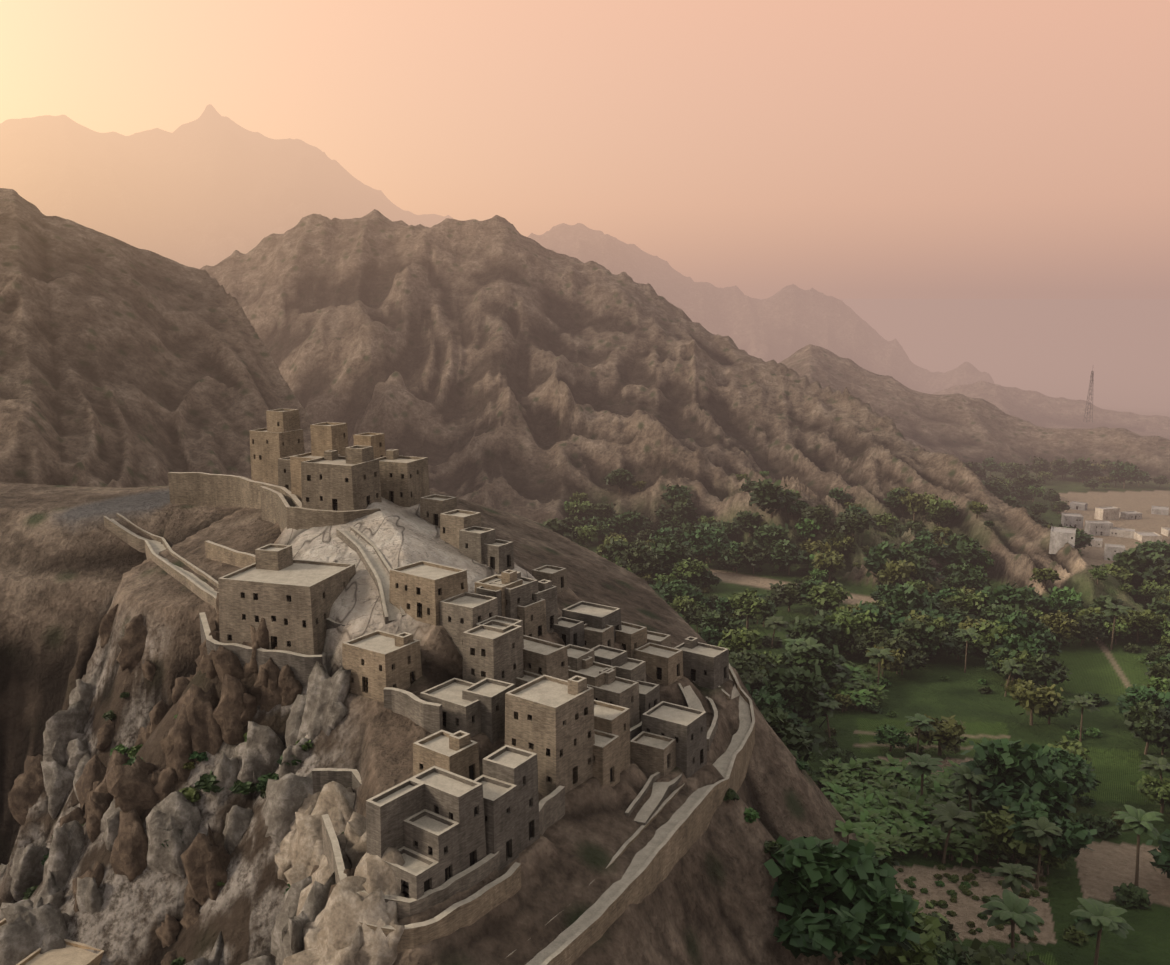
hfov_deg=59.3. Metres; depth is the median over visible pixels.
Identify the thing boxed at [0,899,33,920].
pale cliff rock
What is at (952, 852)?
banana
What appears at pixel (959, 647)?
tree
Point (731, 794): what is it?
cliff bush
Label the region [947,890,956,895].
crop plant
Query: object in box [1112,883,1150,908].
shrub
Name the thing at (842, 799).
banana
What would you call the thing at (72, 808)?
pale cliff rock
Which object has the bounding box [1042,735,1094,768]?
tree
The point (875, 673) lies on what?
banana
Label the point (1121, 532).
town house
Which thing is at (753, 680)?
tree
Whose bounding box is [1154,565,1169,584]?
tree
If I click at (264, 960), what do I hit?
pale cliff rock
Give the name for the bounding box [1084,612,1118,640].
tree
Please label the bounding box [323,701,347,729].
pale cliff rock
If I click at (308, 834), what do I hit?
crag
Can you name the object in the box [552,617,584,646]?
house
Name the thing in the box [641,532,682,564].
tree
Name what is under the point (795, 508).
tree
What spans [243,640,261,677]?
dark cliff rock
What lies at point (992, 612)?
tree
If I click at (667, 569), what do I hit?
tree
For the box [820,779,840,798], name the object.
banana
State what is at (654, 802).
path
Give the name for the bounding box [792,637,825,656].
date palm
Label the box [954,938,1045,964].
tree
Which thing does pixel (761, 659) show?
tree
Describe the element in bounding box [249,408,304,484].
house
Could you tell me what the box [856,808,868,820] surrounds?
banana
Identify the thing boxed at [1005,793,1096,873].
tree
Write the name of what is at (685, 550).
tree
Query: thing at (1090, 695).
shrub
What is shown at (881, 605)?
tree
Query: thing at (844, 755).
shrub
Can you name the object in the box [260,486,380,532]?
stone wall
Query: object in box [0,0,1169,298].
sky
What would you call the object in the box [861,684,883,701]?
banana
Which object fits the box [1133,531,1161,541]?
town house
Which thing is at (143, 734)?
dark cliff rock
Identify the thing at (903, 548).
tree
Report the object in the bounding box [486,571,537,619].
house
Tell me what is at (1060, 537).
town house
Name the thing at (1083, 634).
tree
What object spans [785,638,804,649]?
date palm
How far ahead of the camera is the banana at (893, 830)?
175.61 m
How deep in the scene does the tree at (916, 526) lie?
402.56 m
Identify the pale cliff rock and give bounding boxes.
[0,863,7,879]
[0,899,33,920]
[0,903,67,964]
[1,897,41,923]
[10,841,49,901]
[33,870,64,908]
[40,760,73,818]
[42,820,84,889]
[43,699,88,766]
[62,913,69,923]
[65,739,89,771]
[68,803,79,812]
[69,675,95,711]
[73,754,91,800]
[76,877,103,913]
[100,799,121,850]
[146,791,201,878]
[184,931,223,964]
[207,752,238,805]
[223,805,252,854]
[233,721,284,793]
[241,955,274,964]
[249,771,258,792]
[263,772,312,846]
[270,876,311,964]
[279,746,300,777]
[281,872,335,964]
[285,694,306,746]
[291,738,310,761]
[295,661,351,743]
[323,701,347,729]
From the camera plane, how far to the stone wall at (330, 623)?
122.88 m
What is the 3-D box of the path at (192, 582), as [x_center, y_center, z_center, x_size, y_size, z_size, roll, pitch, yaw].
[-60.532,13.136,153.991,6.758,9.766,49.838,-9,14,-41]
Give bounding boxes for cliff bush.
[23,885,37,898]
[41,853,48,864]
[102,710,115,720]
[110,744,128,754]
[120,692,129,697]
[123,758,144,765]
[126,744,142,756]
[170,957,185,964]
[179,785,200,801]
[182,762,194,769]
[188,751,207,761]
[193,771,224,792]
[229,780,258,794]
[256,773,278,791]
[260,786,265,798]
[277,754,301,765]
[295,739,313,750]
[723,788,739,801]
[744,807,759,822]
[764,840,779,853]
[796,759,808,769]
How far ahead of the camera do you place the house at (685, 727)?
118.31 m
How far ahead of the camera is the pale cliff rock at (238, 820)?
110.42 m
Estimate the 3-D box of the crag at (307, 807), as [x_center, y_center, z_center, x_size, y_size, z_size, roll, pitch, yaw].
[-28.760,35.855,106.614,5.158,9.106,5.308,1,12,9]
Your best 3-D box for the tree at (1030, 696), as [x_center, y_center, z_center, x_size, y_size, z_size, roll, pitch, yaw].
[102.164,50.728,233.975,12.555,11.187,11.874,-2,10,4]
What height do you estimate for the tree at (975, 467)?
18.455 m
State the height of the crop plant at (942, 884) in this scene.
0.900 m
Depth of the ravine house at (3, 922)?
118.83 m
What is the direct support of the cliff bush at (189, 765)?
attached to the dark cliff rock at (183, 774)
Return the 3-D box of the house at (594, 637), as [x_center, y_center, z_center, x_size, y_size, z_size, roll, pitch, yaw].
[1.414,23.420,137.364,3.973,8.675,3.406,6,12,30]
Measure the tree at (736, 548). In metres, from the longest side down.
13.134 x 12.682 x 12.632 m
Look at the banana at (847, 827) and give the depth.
141.87 m
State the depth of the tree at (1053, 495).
560.48 m
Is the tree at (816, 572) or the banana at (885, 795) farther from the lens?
the tree at (816, 572)
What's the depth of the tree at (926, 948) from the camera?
120.48 m
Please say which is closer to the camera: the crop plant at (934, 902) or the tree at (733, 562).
the crop plant at (934, 902)
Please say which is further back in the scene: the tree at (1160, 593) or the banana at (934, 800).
the tree at (1160, 593)
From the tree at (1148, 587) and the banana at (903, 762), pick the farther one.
the tree at (1148, 587)
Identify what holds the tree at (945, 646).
on the terrain ground
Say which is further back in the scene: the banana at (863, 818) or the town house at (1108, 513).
the town house at (1108, 513)
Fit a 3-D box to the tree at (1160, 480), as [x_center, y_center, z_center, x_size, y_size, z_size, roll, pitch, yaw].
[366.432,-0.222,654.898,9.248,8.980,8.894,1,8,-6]
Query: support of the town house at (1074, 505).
on the terrain ground
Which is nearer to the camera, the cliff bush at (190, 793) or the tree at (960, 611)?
the cliff bush at (190, 793)
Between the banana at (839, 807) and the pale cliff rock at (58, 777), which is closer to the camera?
the pale cliff rock at (58, 777)
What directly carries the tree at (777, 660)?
on the terrain ground
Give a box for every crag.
[275,829,296,882]
[283,908,326,964]
[284,838,322,885]
[288,866,330,929]
[290,792,320,830]
[290,807,345,867]
[310,781,354,832]
[312,833,350,885]
[317,876,390,950]
[317,925,361,964]
[344,812,366,867]
[354,847,404,896]
[354,888,404,964]
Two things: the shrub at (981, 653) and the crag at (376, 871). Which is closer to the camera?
the crag at (376, 871)
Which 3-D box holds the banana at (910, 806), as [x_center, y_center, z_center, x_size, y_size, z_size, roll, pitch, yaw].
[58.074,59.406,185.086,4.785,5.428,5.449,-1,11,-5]
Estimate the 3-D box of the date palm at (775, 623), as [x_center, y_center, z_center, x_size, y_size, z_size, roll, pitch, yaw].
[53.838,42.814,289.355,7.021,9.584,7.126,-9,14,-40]
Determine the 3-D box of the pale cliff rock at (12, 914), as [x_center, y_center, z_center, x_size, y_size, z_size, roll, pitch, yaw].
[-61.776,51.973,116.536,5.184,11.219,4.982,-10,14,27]
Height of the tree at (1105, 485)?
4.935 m
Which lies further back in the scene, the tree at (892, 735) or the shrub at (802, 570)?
the shrub at (802, 570)
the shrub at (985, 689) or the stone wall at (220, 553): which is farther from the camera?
the shrub at (985, 689)
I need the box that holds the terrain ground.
[0,104,1169,964]
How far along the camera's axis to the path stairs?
129.93 m
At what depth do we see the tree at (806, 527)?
396.75 m
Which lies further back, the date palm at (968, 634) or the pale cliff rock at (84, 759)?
the date palm at (968, 634)
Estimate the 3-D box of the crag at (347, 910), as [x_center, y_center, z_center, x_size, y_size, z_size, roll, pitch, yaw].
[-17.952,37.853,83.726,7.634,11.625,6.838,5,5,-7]
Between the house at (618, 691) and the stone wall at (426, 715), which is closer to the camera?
the stone wall at (426, 715)
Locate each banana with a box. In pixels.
[818,771,831,780]
[819,772,844,781]
[820,757,845,772]
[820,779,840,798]
[823,759,843,771]
[823,782,853,798]
[831,795,854,812]
[831,802,850,815]
[832,684,846,691]
[834,769,851,777]
[834,793,852,810]
[834,820,868,843]
[835,779,852,795]
[836,777,860,786]
[840,760,864,773]
[840,772,857,781]
[840,810,857,820]
[841,757,865,776]
[844,664,864,672]
[844,690,854,694]
[845,689,866,708]
[846,796,873,810]
[847,785,862,792]
[847,793,864,813]
[848,661,864,669]
[848,673,862,681]
[850,783,859,793]
[851,675,871,681]
[851,677,872,688]
[851,793,876,811]
[851,801,863,822]
[852,809,879,821]
[852,810,874,822]
[852,811,877,834]
[853,671,871,676]
[854,773,870,780]
[855,758,877,767]
[855,836,884,853]
[856,692,871,711]
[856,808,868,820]
[857,782,874,792]
[857,835,887,847]
[857,838,886,855]
[858,816,889,828]
[858,822,885,834]
[858,833,888,842]
[859,828,875,838]
[861,682,881,700]
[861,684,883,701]
[862,690,875,699]
[862,761,886,778]
[862,833,891,851]
[863,667,883,679]
[863,785,882,795]
[864,675,881,681]
[864,800,881,816]
[866,816,892,828]
[867,767,894,779]
[868,765,894,780]
[870,687,883,703]
[870,757,891,769]
[871,779,897,791]
[873,793,899,814]
[874,779,896,790]
[874,790,889,801]
[875,809,899,821]
[878,759,889,765]
[879,792,899,807]
[880,753,903,769]
[880,791,901,803]
[882,837,906,852]
[884,835,905,851]
[885,766,902,780]
[886,826,901,841]
[887,818,919,836]
[887,819,901,829]
[888,797,916,809]
[890,807,916,825]
[892,770,911,780]
[894,835,911,855]
[896,798,924,816]
[901,774,917,785]
[902,759,910,768]
[902,831,921,837]
[903,774,928,790]
[906,795,932,809]
[909,777,927,789]
[909,785,919,794]
[910,811,929,824]
[910,823,933,833]
[910,829,942,856]
[912,836,933,856]
[913,833,941,855]
[919,780,939,794]
[919,804,936,823]
[921,805,936,823]
[921,824,956,854]
[924,776,936,787]
[926,798,942,804]
[927,780,947,798]
[929,777,953,791]
[933,770,953,780]
[933,792,956,804]
[934,825,963,837]
[938,835,973,859]
[939,837,954,858]
[940,839,967,854]
[943,760,958,772]
[946,787,966,797]
[951,849,973,866]
[956,795,976,804]
[961,824,978,843]
[963,832,992,862]
[964,844,990,860]
[965,801,984,811]
[965,802,973,810]
[967,805,983,818]
[968,811,983,823]
[970,819,985,831]
[970,823,985,839]
[977,803,987,818]
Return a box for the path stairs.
[336,526,404,624]
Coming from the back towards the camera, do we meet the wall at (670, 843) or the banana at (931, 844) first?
the banana at (931, 844)
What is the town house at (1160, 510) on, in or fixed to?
on the terrain ground
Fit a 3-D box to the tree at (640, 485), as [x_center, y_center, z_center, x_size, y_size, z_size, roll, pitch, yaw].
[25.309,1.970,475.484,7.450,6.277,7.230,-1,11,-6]
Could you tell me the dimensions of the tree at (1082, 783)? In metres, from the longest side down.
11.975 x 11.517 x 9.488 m
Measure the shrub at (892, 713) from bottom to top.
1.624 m
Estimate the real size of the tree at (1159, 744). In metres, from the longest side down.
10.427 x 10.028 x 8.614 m
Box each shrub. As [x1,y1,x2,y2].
[718,564,727,568]
[754,567,762,571]
[757,594,768,598]
[759,634,782,647]
[766,596,778,605]
[770,570,778,574]
[797,567,807,573]
[802,576,813,581]
[806,767,825,788]
[823,737,838,747]
[824,727,835,735]
[829,748,856,762]
[851,562,861,567]
[865,704,882,713]
[875,678,891,687]
[875,847,898,867]
[886,711,896,716]
[905,743,923,753]
[918,912,959,941]
[973,649,987,656]
[977,686,992,693]
[978,679,986,683]
[982,849,1005,860]
[983,521,994,526]
[1011,674,1028,680]
[1062,925,1088,944]
[1066,730,1084,739]
[1069,724,1086,734]
[1074,916,1102,937]
[1075,813,1092,829]
[1077,795,1095,806]
[1079,691,1103,706]
[1084,727,1102,737]
[1086,815,1121,838]
[1098,697,1108,704]
[1110,809,1127,829]
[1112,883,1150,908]
[1117,583,1134,591]
[1123,643,1140,652]
[1139,654,1152,665]
[1150,639,1160,643]
[1151,644,1163,649]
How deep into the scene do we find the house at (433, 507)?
151.10 m
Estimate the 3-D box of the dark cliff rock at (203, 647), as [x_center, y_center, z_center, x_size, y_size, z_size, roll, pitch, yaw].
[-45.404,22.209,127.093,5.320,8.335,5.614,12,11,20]
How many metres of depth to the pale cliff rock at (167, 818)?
112.93 m
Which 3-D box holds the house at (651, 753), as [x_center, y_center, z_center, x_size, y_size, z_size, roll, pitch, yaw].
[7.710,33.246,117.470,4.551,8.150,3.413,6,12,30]
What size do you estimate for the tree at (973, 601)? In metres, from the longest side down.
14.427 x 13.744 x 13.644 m
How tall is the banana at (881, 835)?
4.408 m
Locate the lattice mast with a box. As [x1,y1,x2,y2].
[1083,370,1093,421]
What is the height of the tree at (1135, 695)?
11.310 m
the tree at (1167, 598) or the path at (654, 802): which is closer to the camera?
the path at (654, 802)
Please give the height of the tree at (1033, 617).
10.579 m
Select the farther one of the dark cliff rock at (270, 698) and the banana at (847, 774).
the banana at (847, 774)
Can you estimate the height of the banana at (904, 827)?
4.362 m
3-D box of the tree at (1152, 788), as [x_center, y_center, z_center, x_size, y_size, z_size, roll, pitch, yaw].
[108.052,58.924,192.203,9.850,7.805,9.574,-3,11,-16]
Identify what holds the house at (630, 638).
on the terrain ground
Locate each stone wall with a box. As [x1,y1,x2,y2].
[168,472,301,508]
[199,612,322,685]
[205,540,255,567]
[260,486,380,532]
[312,768,361,793]
[322,785,564,920]
[326,618,344,628]
[359,862,520,952]
[383,687,442,733]
[630,722,641,740]
[706,696,717,750]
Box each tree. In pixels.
[540,518,578,541]
[560,517,585,527]
[564,500,578,510]
[565,499,593,518]
[569,492,589,501]
[570,525,598,548]
[582,515,618,544]
[586,523,613,538]
[587,502,618,518]
[595,534,628,555]
[601,538,647,562]
[602,468,633,492]
[608,532,628,540]
[612,510,645,537]
[617,474,634,489]
[617,547,662,575]
[629,537,652,549]
[631,528,654,540]
[632,481,646,491]
[637,572,652,583]
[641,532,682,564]
[641,551,672,574]
[649,579,695,604]
[651,525,673,539]
[653,573,675,586]
[654,493,698,531]
[658,515,690,532]
[660,484,692,501]
[668,594,696,616]
[669,521,701,542]
[669,540,695,570]
[670,551,686,566]
[672,522,702,541]
[672,557,708,584]
[674,560,710,584]
[675,579,702,591]
[682,529,724,563]
[683,603,707,632]
[685,600,710,611]
[691,591,712,607]
[692,544,714,564]
[697,515,716,523]
[697,526,731,559]
[698,608,744,634]
[699,626,724,645]
[700,523,725,532]
[703,569,722,587]
[707,594,728,611]
[711,520,739,539]
[713,542,744,570]
[713,596,734,616]
[715,627,764,655]
[716,548,750,572]
[725,588,769,628]
[729,612,746,619]
[729,649,775,673]
[729,659,762,679]
[732,510,763,536]
[734,542,770,573]
[735,474,749,480]
[739,480,756,491]
[739,670,763,692]
[745,683,793,710]
[749,478,797,518]
[750,523,795,562]
[752,687,811,730]
[756,665,835,727]
[758,650,788,672]
[759,471,769,478]
[760,702,827,761]
[763,600,778,626]
[763,835,922,964]
[766,581,804,610]
[767,539,808,574]
[780,489,801,512]
[780,643,852,690]
[785,616,841,644]
[786,500,811,520]
[794,515,829,542]
[796,530,816,541]
[798,504,833,535]
[798,576,825,614]
[799,665,829,692]
[799,752,814,770]
[800,538,832,565]
[803,550,820,570]
[806,549,838,558]
[807,581,852,612]
[808,568,828,580]
[812,551,845,582]
[813,609,853,633]
[821,528,850,551]
[822,634,855,651]
[824,606,877,654]
[826,487,852,504]
[828,534,856,557]
[830,511,874,536]
[830,683,839,695]
[834,693,855,711]
[838,649,851,656]
[839,603,860,613]
[843,502,863,508]
[843,622,889,655]
[844,505,867,514]
[849,626,890,657]
[852,600,910,637]
[858,899,948,964]
[859,545,870,555]
[862,601,877,606]
[863,541,911,577]
[864,645,904,676]
[870,584,893,601]
[872,512,900,532]
[872,522,882,530]
[873,600,886,610]
[873,724,910,751]
[876,558,920,586]
[878,635,928,674]
[883,488,907,514]
[883,583,940,616]
[884,530,896,537]
[889,520,928,537]
[889,610,928,624]
[890,487,910,492]
[895,616,947,648]
[899,492,932,520]
[899,542,914,554]
[901,548,931,564]
[901,552,944,582]
[906,578,927,590]
[906,714,966,755]
[907,533,951,560]
[909,622,953,656]
[913,492,937,515]
[915,528,936,539]
[918,583,936,595]
[919,610,962,622]
[921,588,961,605]
[922,615,952,634]
[924,497,957,525]
[926,510,950,525]
[930,535,949,562]
[932,526,950,538]
[934,528,953,541]
[934,530,987,566]
[935,951,979,964]
[936,597,976,617]
[938,933,967,961]
[939,562,957,577]
[940,575,969,590]
[940,606,963,616]
[941,586,986,615]
[944,607,975,621]
[945,617,960,635]
[945,631,981,660]
[948,504,960,517]
[948,561,990,590]
[954,737,1077,819]
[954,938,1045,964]
[958,616,988,630]
[960,586,981,595]
[963,461,986,480]
[968,501,988,518]
[969,619,1020,656]
[972,549,995,570]
[975,583,1031,609]
[977,603,1024,622]
[978,805,1046,865]
[980,456,1001,476]
[981,475,1006,485]
[982,480,1011,498]
[985,647,1021,679]
[986,649,1031,680]
[988,631,1050,661]
[989,479,1010,490]
[996,610,1050,646]
[999,462,1010,474]
[1000,495,1028,511]
[1001,463,1027,481]
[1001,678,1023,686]
[1004,678,1063,725]
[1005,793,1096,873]
[1010,474,1043,499]
[1011,487,1033,503]
[1015,603,1043,618]
[1018,651,1072,686]
[1019,609,1039,621]
[1020,584,1047,610]
[1023,627,1061,655]
[1024,456,1051,478]
[1024,485,1045,501]
[1026,619,1052,634]
[1028,512,1043,525]
[1029,501,1049,516]
[1029,568,1064,587]
[1033,696,1069,723]
[1037,471,1054,482]
[1037,847,1070,874]
[1039,610,1080,643]
[1042,489,1060,501]
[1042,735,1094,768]
[1042,745,1089,796]
[1043,586,1082,607]
[1044,622,1074,639]
[1047,586,1084,607]
[1048,597,1085,618]
[1050,500,1070,512]
[1052,457,1072,479]
[1052,505,1063,513]
[1053,524,1091,550]
[1060,759,1101,794]
[1066,527,1093,543]
[1068,457,1101,481]
[1073,606,1112,619]
[1073,614,1107,642]
[1074,621,1098,645]
[1082,479,1098,489]
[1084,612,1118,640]
[1088,567,1109,584]
[1088,592,1137,620]
[1091,463,1107,472]
[1098,563,1132,583]
[1101,459,1111,473]
[1102,483,1110,487]
[1104,461,1121,471]
[1104,595,1123,605]
[1104,619,1131,644]
[1107,547,1168,585]
[1108,460,1141,487]
[1109,474,1124,486]
[1115,609,1158,642]
[1116,684,1169,719]
[1122,580,1142,589]
[1123,699,1169,754]
[1127,587,1141,600]
[1130,775,1169,812]
[1134,470,1151,485]
[1134,612,1167,641]
[1135,540,1169,557]
[1138,579,1169,602]
[1141,723,1169,754]
[1142,598,1169,616]
[1144,588,1169,603]
[1145,661,1169,680]
[1146,552,1169,564]
[1146,647,1169,661]
[1146,829,1169,878]
[1147,653,1169,670]
[1147,676,1169,692]
[1151,476,1168,487]
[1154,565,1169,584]
[1155,565,1169,587]
[1156,619,1169,639]
[1158,591,1169,603]
[1159,636,1169,648]
[1160,617,1169,633]
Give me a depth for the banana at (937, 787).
192.24 m
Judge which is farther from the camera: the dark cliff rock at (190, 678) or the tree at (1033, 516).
the tree at (1033, 516)
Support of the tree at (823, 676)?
on the terrain ground
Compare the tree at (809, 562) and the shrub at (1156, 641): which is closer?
the shrub at (1156, 641)
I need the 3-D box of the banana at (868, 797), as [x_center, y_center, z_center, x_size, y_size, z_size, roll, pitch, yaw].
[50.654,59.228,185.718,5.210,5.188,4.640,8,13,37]
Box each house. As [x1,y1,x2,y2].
[0,918,7,925]
[16,939,103,964]
[218,544,355,654]
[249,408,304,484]
[278,455,294,490]
[290,422,347,501]
[301,445,381,510]
[342,630,421,701]
[354,432,385,458]
[366,766,486,899]
[376,449,429,506]
[389,561,467,625]
[413,730,479,779]
[420,494,456,527]
[420,678,480,736]
[439,592,523,658]
[440,509,480,548]
[459,526,495,563]
[462,677,514,743]
[463,620,523,684]
[474,745,539,869]
[475,569,522,616]
[476,582,505,615]
[484,539,513,573]
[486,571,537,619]
[505,675,594,795]
[515,635,568,686]
[517,598,546,637]
[532,565,566,592]
[533,579,557,632]
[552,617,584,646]
[562,601,621,642]
[566,644,594,670]
[568,656,615,686]
[584,623,613,648]
[587,668,639,727]
[592,645,627,666]
[593,700,629,786]
[614,657,645,681]
[616,621,646,658]
[630,731,675,776]
[634,642,682,685]
[637,680,659,722]
[641,701,706,777]
[647,631,670,646]
[674,636,728,689]
[1049,527,1075,553]
[1061,513,1083,528]
[1069,501,1087,510]
[1084,520,1112,535]
[1085,537,1102,547]
[1094,506,1119,519]
[1103,544,1125,560]
[1110,527,1134,538]
[1119,511,1141,519]
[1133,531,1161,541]
[1151,506,1168,514]
[1161,527,1169,536]
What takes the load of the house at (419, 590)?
on the terrain ground
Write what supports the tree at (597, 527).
on the terrain ground
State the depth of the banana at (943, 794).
190.02 m
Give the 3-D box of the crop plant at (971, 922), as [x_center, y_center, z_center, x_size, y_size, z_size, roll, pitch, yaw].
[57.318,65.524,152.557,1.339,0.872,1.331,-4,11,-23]
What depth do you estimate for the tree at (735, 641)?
266.83 m
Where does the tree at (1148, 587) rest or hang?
on the terrain ground
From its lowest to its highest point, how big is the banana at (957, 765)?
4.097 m
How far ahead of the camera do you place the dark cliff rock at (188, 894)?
109.76 m
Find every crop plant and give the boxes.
[904,878,912,883]
[920,888,927,893]
[930,900,937,905]
[933,873,942,879]
[935,880,944,886]
[936,864,945,870]
[937,899,947,907]
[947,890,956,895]
[948,875,958,882]
[948,910,956,916]
[958,885,968,889]
[960,881,971,887]
[962,875,970,881]
[962,889,972,895]
[966,873,975,879]
[966,921,974,927]
[968,929,976,934]
[970,880,978,886]
[977,912,987,919]
[981,866,988,871]
[981,895,990,902]
[995,924,1003,929]
[1008,933,1019,940]
[1020,891,1030,897]
[1027,935,1038,941]
[1029,889,1040,896]
[1040,886,1048,892]
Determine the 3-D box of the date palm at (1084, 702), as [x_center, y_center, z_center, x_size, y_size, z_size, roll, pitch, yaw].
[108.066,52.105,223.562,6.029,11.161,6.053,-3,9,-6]
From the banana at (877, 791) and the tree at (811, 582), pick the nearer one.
the banana at (877, 791)
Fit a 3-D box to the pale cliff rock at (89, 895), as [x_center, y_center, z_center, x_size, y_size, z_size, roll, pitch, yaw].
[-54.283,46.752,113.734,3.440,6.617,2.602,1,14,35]
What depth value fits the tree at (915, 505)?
425.04 m
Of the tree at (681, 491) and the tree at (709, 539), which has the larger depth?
the tree at (681, 491)
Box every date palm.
[765,616,788,647]
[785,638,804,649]
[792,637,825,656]
[811,698,841,737]
[865,647,895,684]
[891,628,901,637]
[904,752,943,795]
[905,713,935,753]
[929,801,978,863]
[947,764,990,810]
[956,627,980,672]
[980,889,1043,960]
[989,862,1036,895]
[999,659,1025,696]
[1022,816,1062,888]
[1066,695,1099,742]
[1070,898,1134,964]
[1102,601,1130,649]
[1112,805,1163,885]
[1138,755,1169,804]
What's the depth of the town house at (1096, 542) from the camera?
448.92 m
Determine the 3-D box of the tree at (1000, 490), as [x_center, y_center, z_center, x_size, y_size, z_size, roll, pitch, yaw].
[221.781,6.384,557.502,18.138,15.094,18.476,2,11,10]
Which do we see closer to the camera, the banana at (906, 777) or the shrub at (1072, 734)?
the banana at (906, 777)
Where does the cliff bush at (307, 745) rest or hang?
attached to the pale cliff rock at (298, 752)
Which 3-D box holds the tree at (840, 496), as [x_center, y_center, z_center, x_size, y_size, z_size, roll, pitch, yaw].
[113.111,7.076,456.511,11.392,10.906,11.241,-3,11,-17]
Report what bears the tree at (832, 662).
on the terrain ground
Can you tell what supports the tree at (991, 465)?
on the terrain ground
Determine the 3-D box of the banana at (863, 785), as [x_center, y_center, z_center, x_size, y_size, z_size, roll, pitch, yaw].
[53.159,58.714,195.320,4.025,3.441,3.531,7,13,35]
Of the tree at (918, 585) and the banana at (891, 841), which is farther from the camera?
the tree at (918, 585)
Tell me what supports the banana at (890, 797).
on the terrain ground
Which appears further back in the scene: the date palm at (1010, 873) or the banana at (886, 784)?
the banana at (886, 784)
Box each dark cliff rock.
[8,754,44,825]
[60,802,85,826]
[72,861,103,912]
[75,754,106,811]
[84,791,91,819]
[86,792,113,842]
[87,780,102,801]
[94,750,127,792]
[96,723,113,751]
[99,604,117,648]
[106,755,157,816]
[109,808,147,881]
[116,614,146,670]
[133,721,150,757]
[142,660,156,681]
[145,768,162,785]
[148,700,169,737]
[153,767,176,800]
[155,914,180,947]
[160,704,191,769]
[161,950,175,964]
[170,747,192,781]
[172,676,189,703]
[175,683,223,763]
[180,898,199,929]
[181,823,230,906]
[184,883,193,903]
[185,674,195,680]
[195,631,219,668]
[200,650,216,678]
[212,645,243,683]
[213,673,248,744]
[215,592,218,630]
[240,693,256,725]
[242,617,274,649]
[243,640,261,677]
[249,667,269,705]
[259,657,281,711]
[276,664,301,705]
[310,865,318,875]
[328,867,355,898]
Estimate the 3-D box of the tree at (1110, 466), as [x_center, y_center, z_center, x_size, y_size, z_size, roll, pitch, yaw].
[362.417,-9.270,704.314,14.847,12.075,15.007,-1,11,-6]
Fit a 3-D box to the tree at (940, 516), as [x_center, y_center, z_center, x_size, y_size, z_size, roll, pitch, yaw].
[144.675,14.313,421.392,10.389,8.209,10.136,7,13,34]
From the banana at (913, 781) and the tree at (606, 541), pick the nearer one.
the banana at (913, 781)
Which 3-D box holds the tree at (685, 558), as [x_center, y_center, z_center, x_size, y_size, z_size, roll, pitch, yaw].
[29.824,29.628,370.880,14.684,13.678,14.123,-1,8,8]
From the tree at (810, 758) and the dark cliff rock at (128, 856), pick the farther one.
the tree at (810, 758)
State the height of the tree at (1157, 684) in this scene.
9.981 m
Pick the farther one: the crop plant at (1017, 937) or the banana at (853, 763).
the banana at (853, 763)
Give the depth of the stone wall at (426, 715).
106.08 m
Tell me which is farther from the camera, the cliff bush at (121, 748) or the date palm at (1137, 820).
the date palm at (1137, 820)
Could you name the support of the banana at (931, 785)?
on the terrain ground
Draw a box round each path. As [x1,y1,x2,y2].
[104,513,218,612]
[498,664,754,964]
[625,683,704,824]
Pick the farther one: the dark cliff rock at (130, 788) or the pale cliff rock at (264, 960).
the dark cliff rock at (130, 788)
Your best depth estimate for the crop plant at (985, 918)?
154.49 m
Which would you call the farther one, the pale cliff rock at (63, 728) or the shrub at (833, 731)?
the shrub at (833, 731)
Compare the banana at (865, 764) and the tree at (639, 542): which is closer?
the banana at (865, 764)
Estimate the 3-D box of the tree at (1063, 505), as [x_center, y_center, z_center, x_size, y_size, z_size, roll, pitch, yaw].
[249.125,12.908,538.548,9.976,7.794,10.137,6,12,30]
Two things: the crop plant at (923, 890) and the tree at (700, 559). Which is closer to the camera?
the crop plant at (923, 890)
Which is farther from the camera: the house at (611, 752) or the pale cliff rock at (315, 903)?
the house at (611, 752)
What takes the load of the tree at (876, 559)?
on the terrain ground
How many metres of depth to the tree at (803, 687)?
222.96 m
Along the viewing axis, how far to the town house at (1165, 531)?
481.49 m
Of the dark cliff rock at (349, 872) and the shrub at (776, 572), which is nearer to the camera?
the dark cliff rock at (349, 872)
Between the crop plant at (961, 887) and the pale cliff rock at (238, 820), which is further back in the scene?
the crop plant at (961, 887)
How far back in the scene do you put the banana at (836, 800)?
187.18 m
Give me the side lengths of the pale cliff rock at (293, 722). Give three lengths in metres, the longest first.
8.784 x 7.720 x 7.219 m
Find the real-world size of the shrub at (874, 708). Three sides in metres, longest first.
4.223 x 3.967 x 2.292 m
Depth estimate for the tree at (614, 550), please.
372.52 m
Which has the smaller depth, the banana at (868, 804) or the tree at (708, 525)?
the banana at (868, 804)
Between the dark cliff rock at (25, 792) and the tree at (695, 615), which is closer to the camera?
the dark cliff rock at (25, 792)
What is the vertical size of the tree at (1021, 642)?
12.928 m
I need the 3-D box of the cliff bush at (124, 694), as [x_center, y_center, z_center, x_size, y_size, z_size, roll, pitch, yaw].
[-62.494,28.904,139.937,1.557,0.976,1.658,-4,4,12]
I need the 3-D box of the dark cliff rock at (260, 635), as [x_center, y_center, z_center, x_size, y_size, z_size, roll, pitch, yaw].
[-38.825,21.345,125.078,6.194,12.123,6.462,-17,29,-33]
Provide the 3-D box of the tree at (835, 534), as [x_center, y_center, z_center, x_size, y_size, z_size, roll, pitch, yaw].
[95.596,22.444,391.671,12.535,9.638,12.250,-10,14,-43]

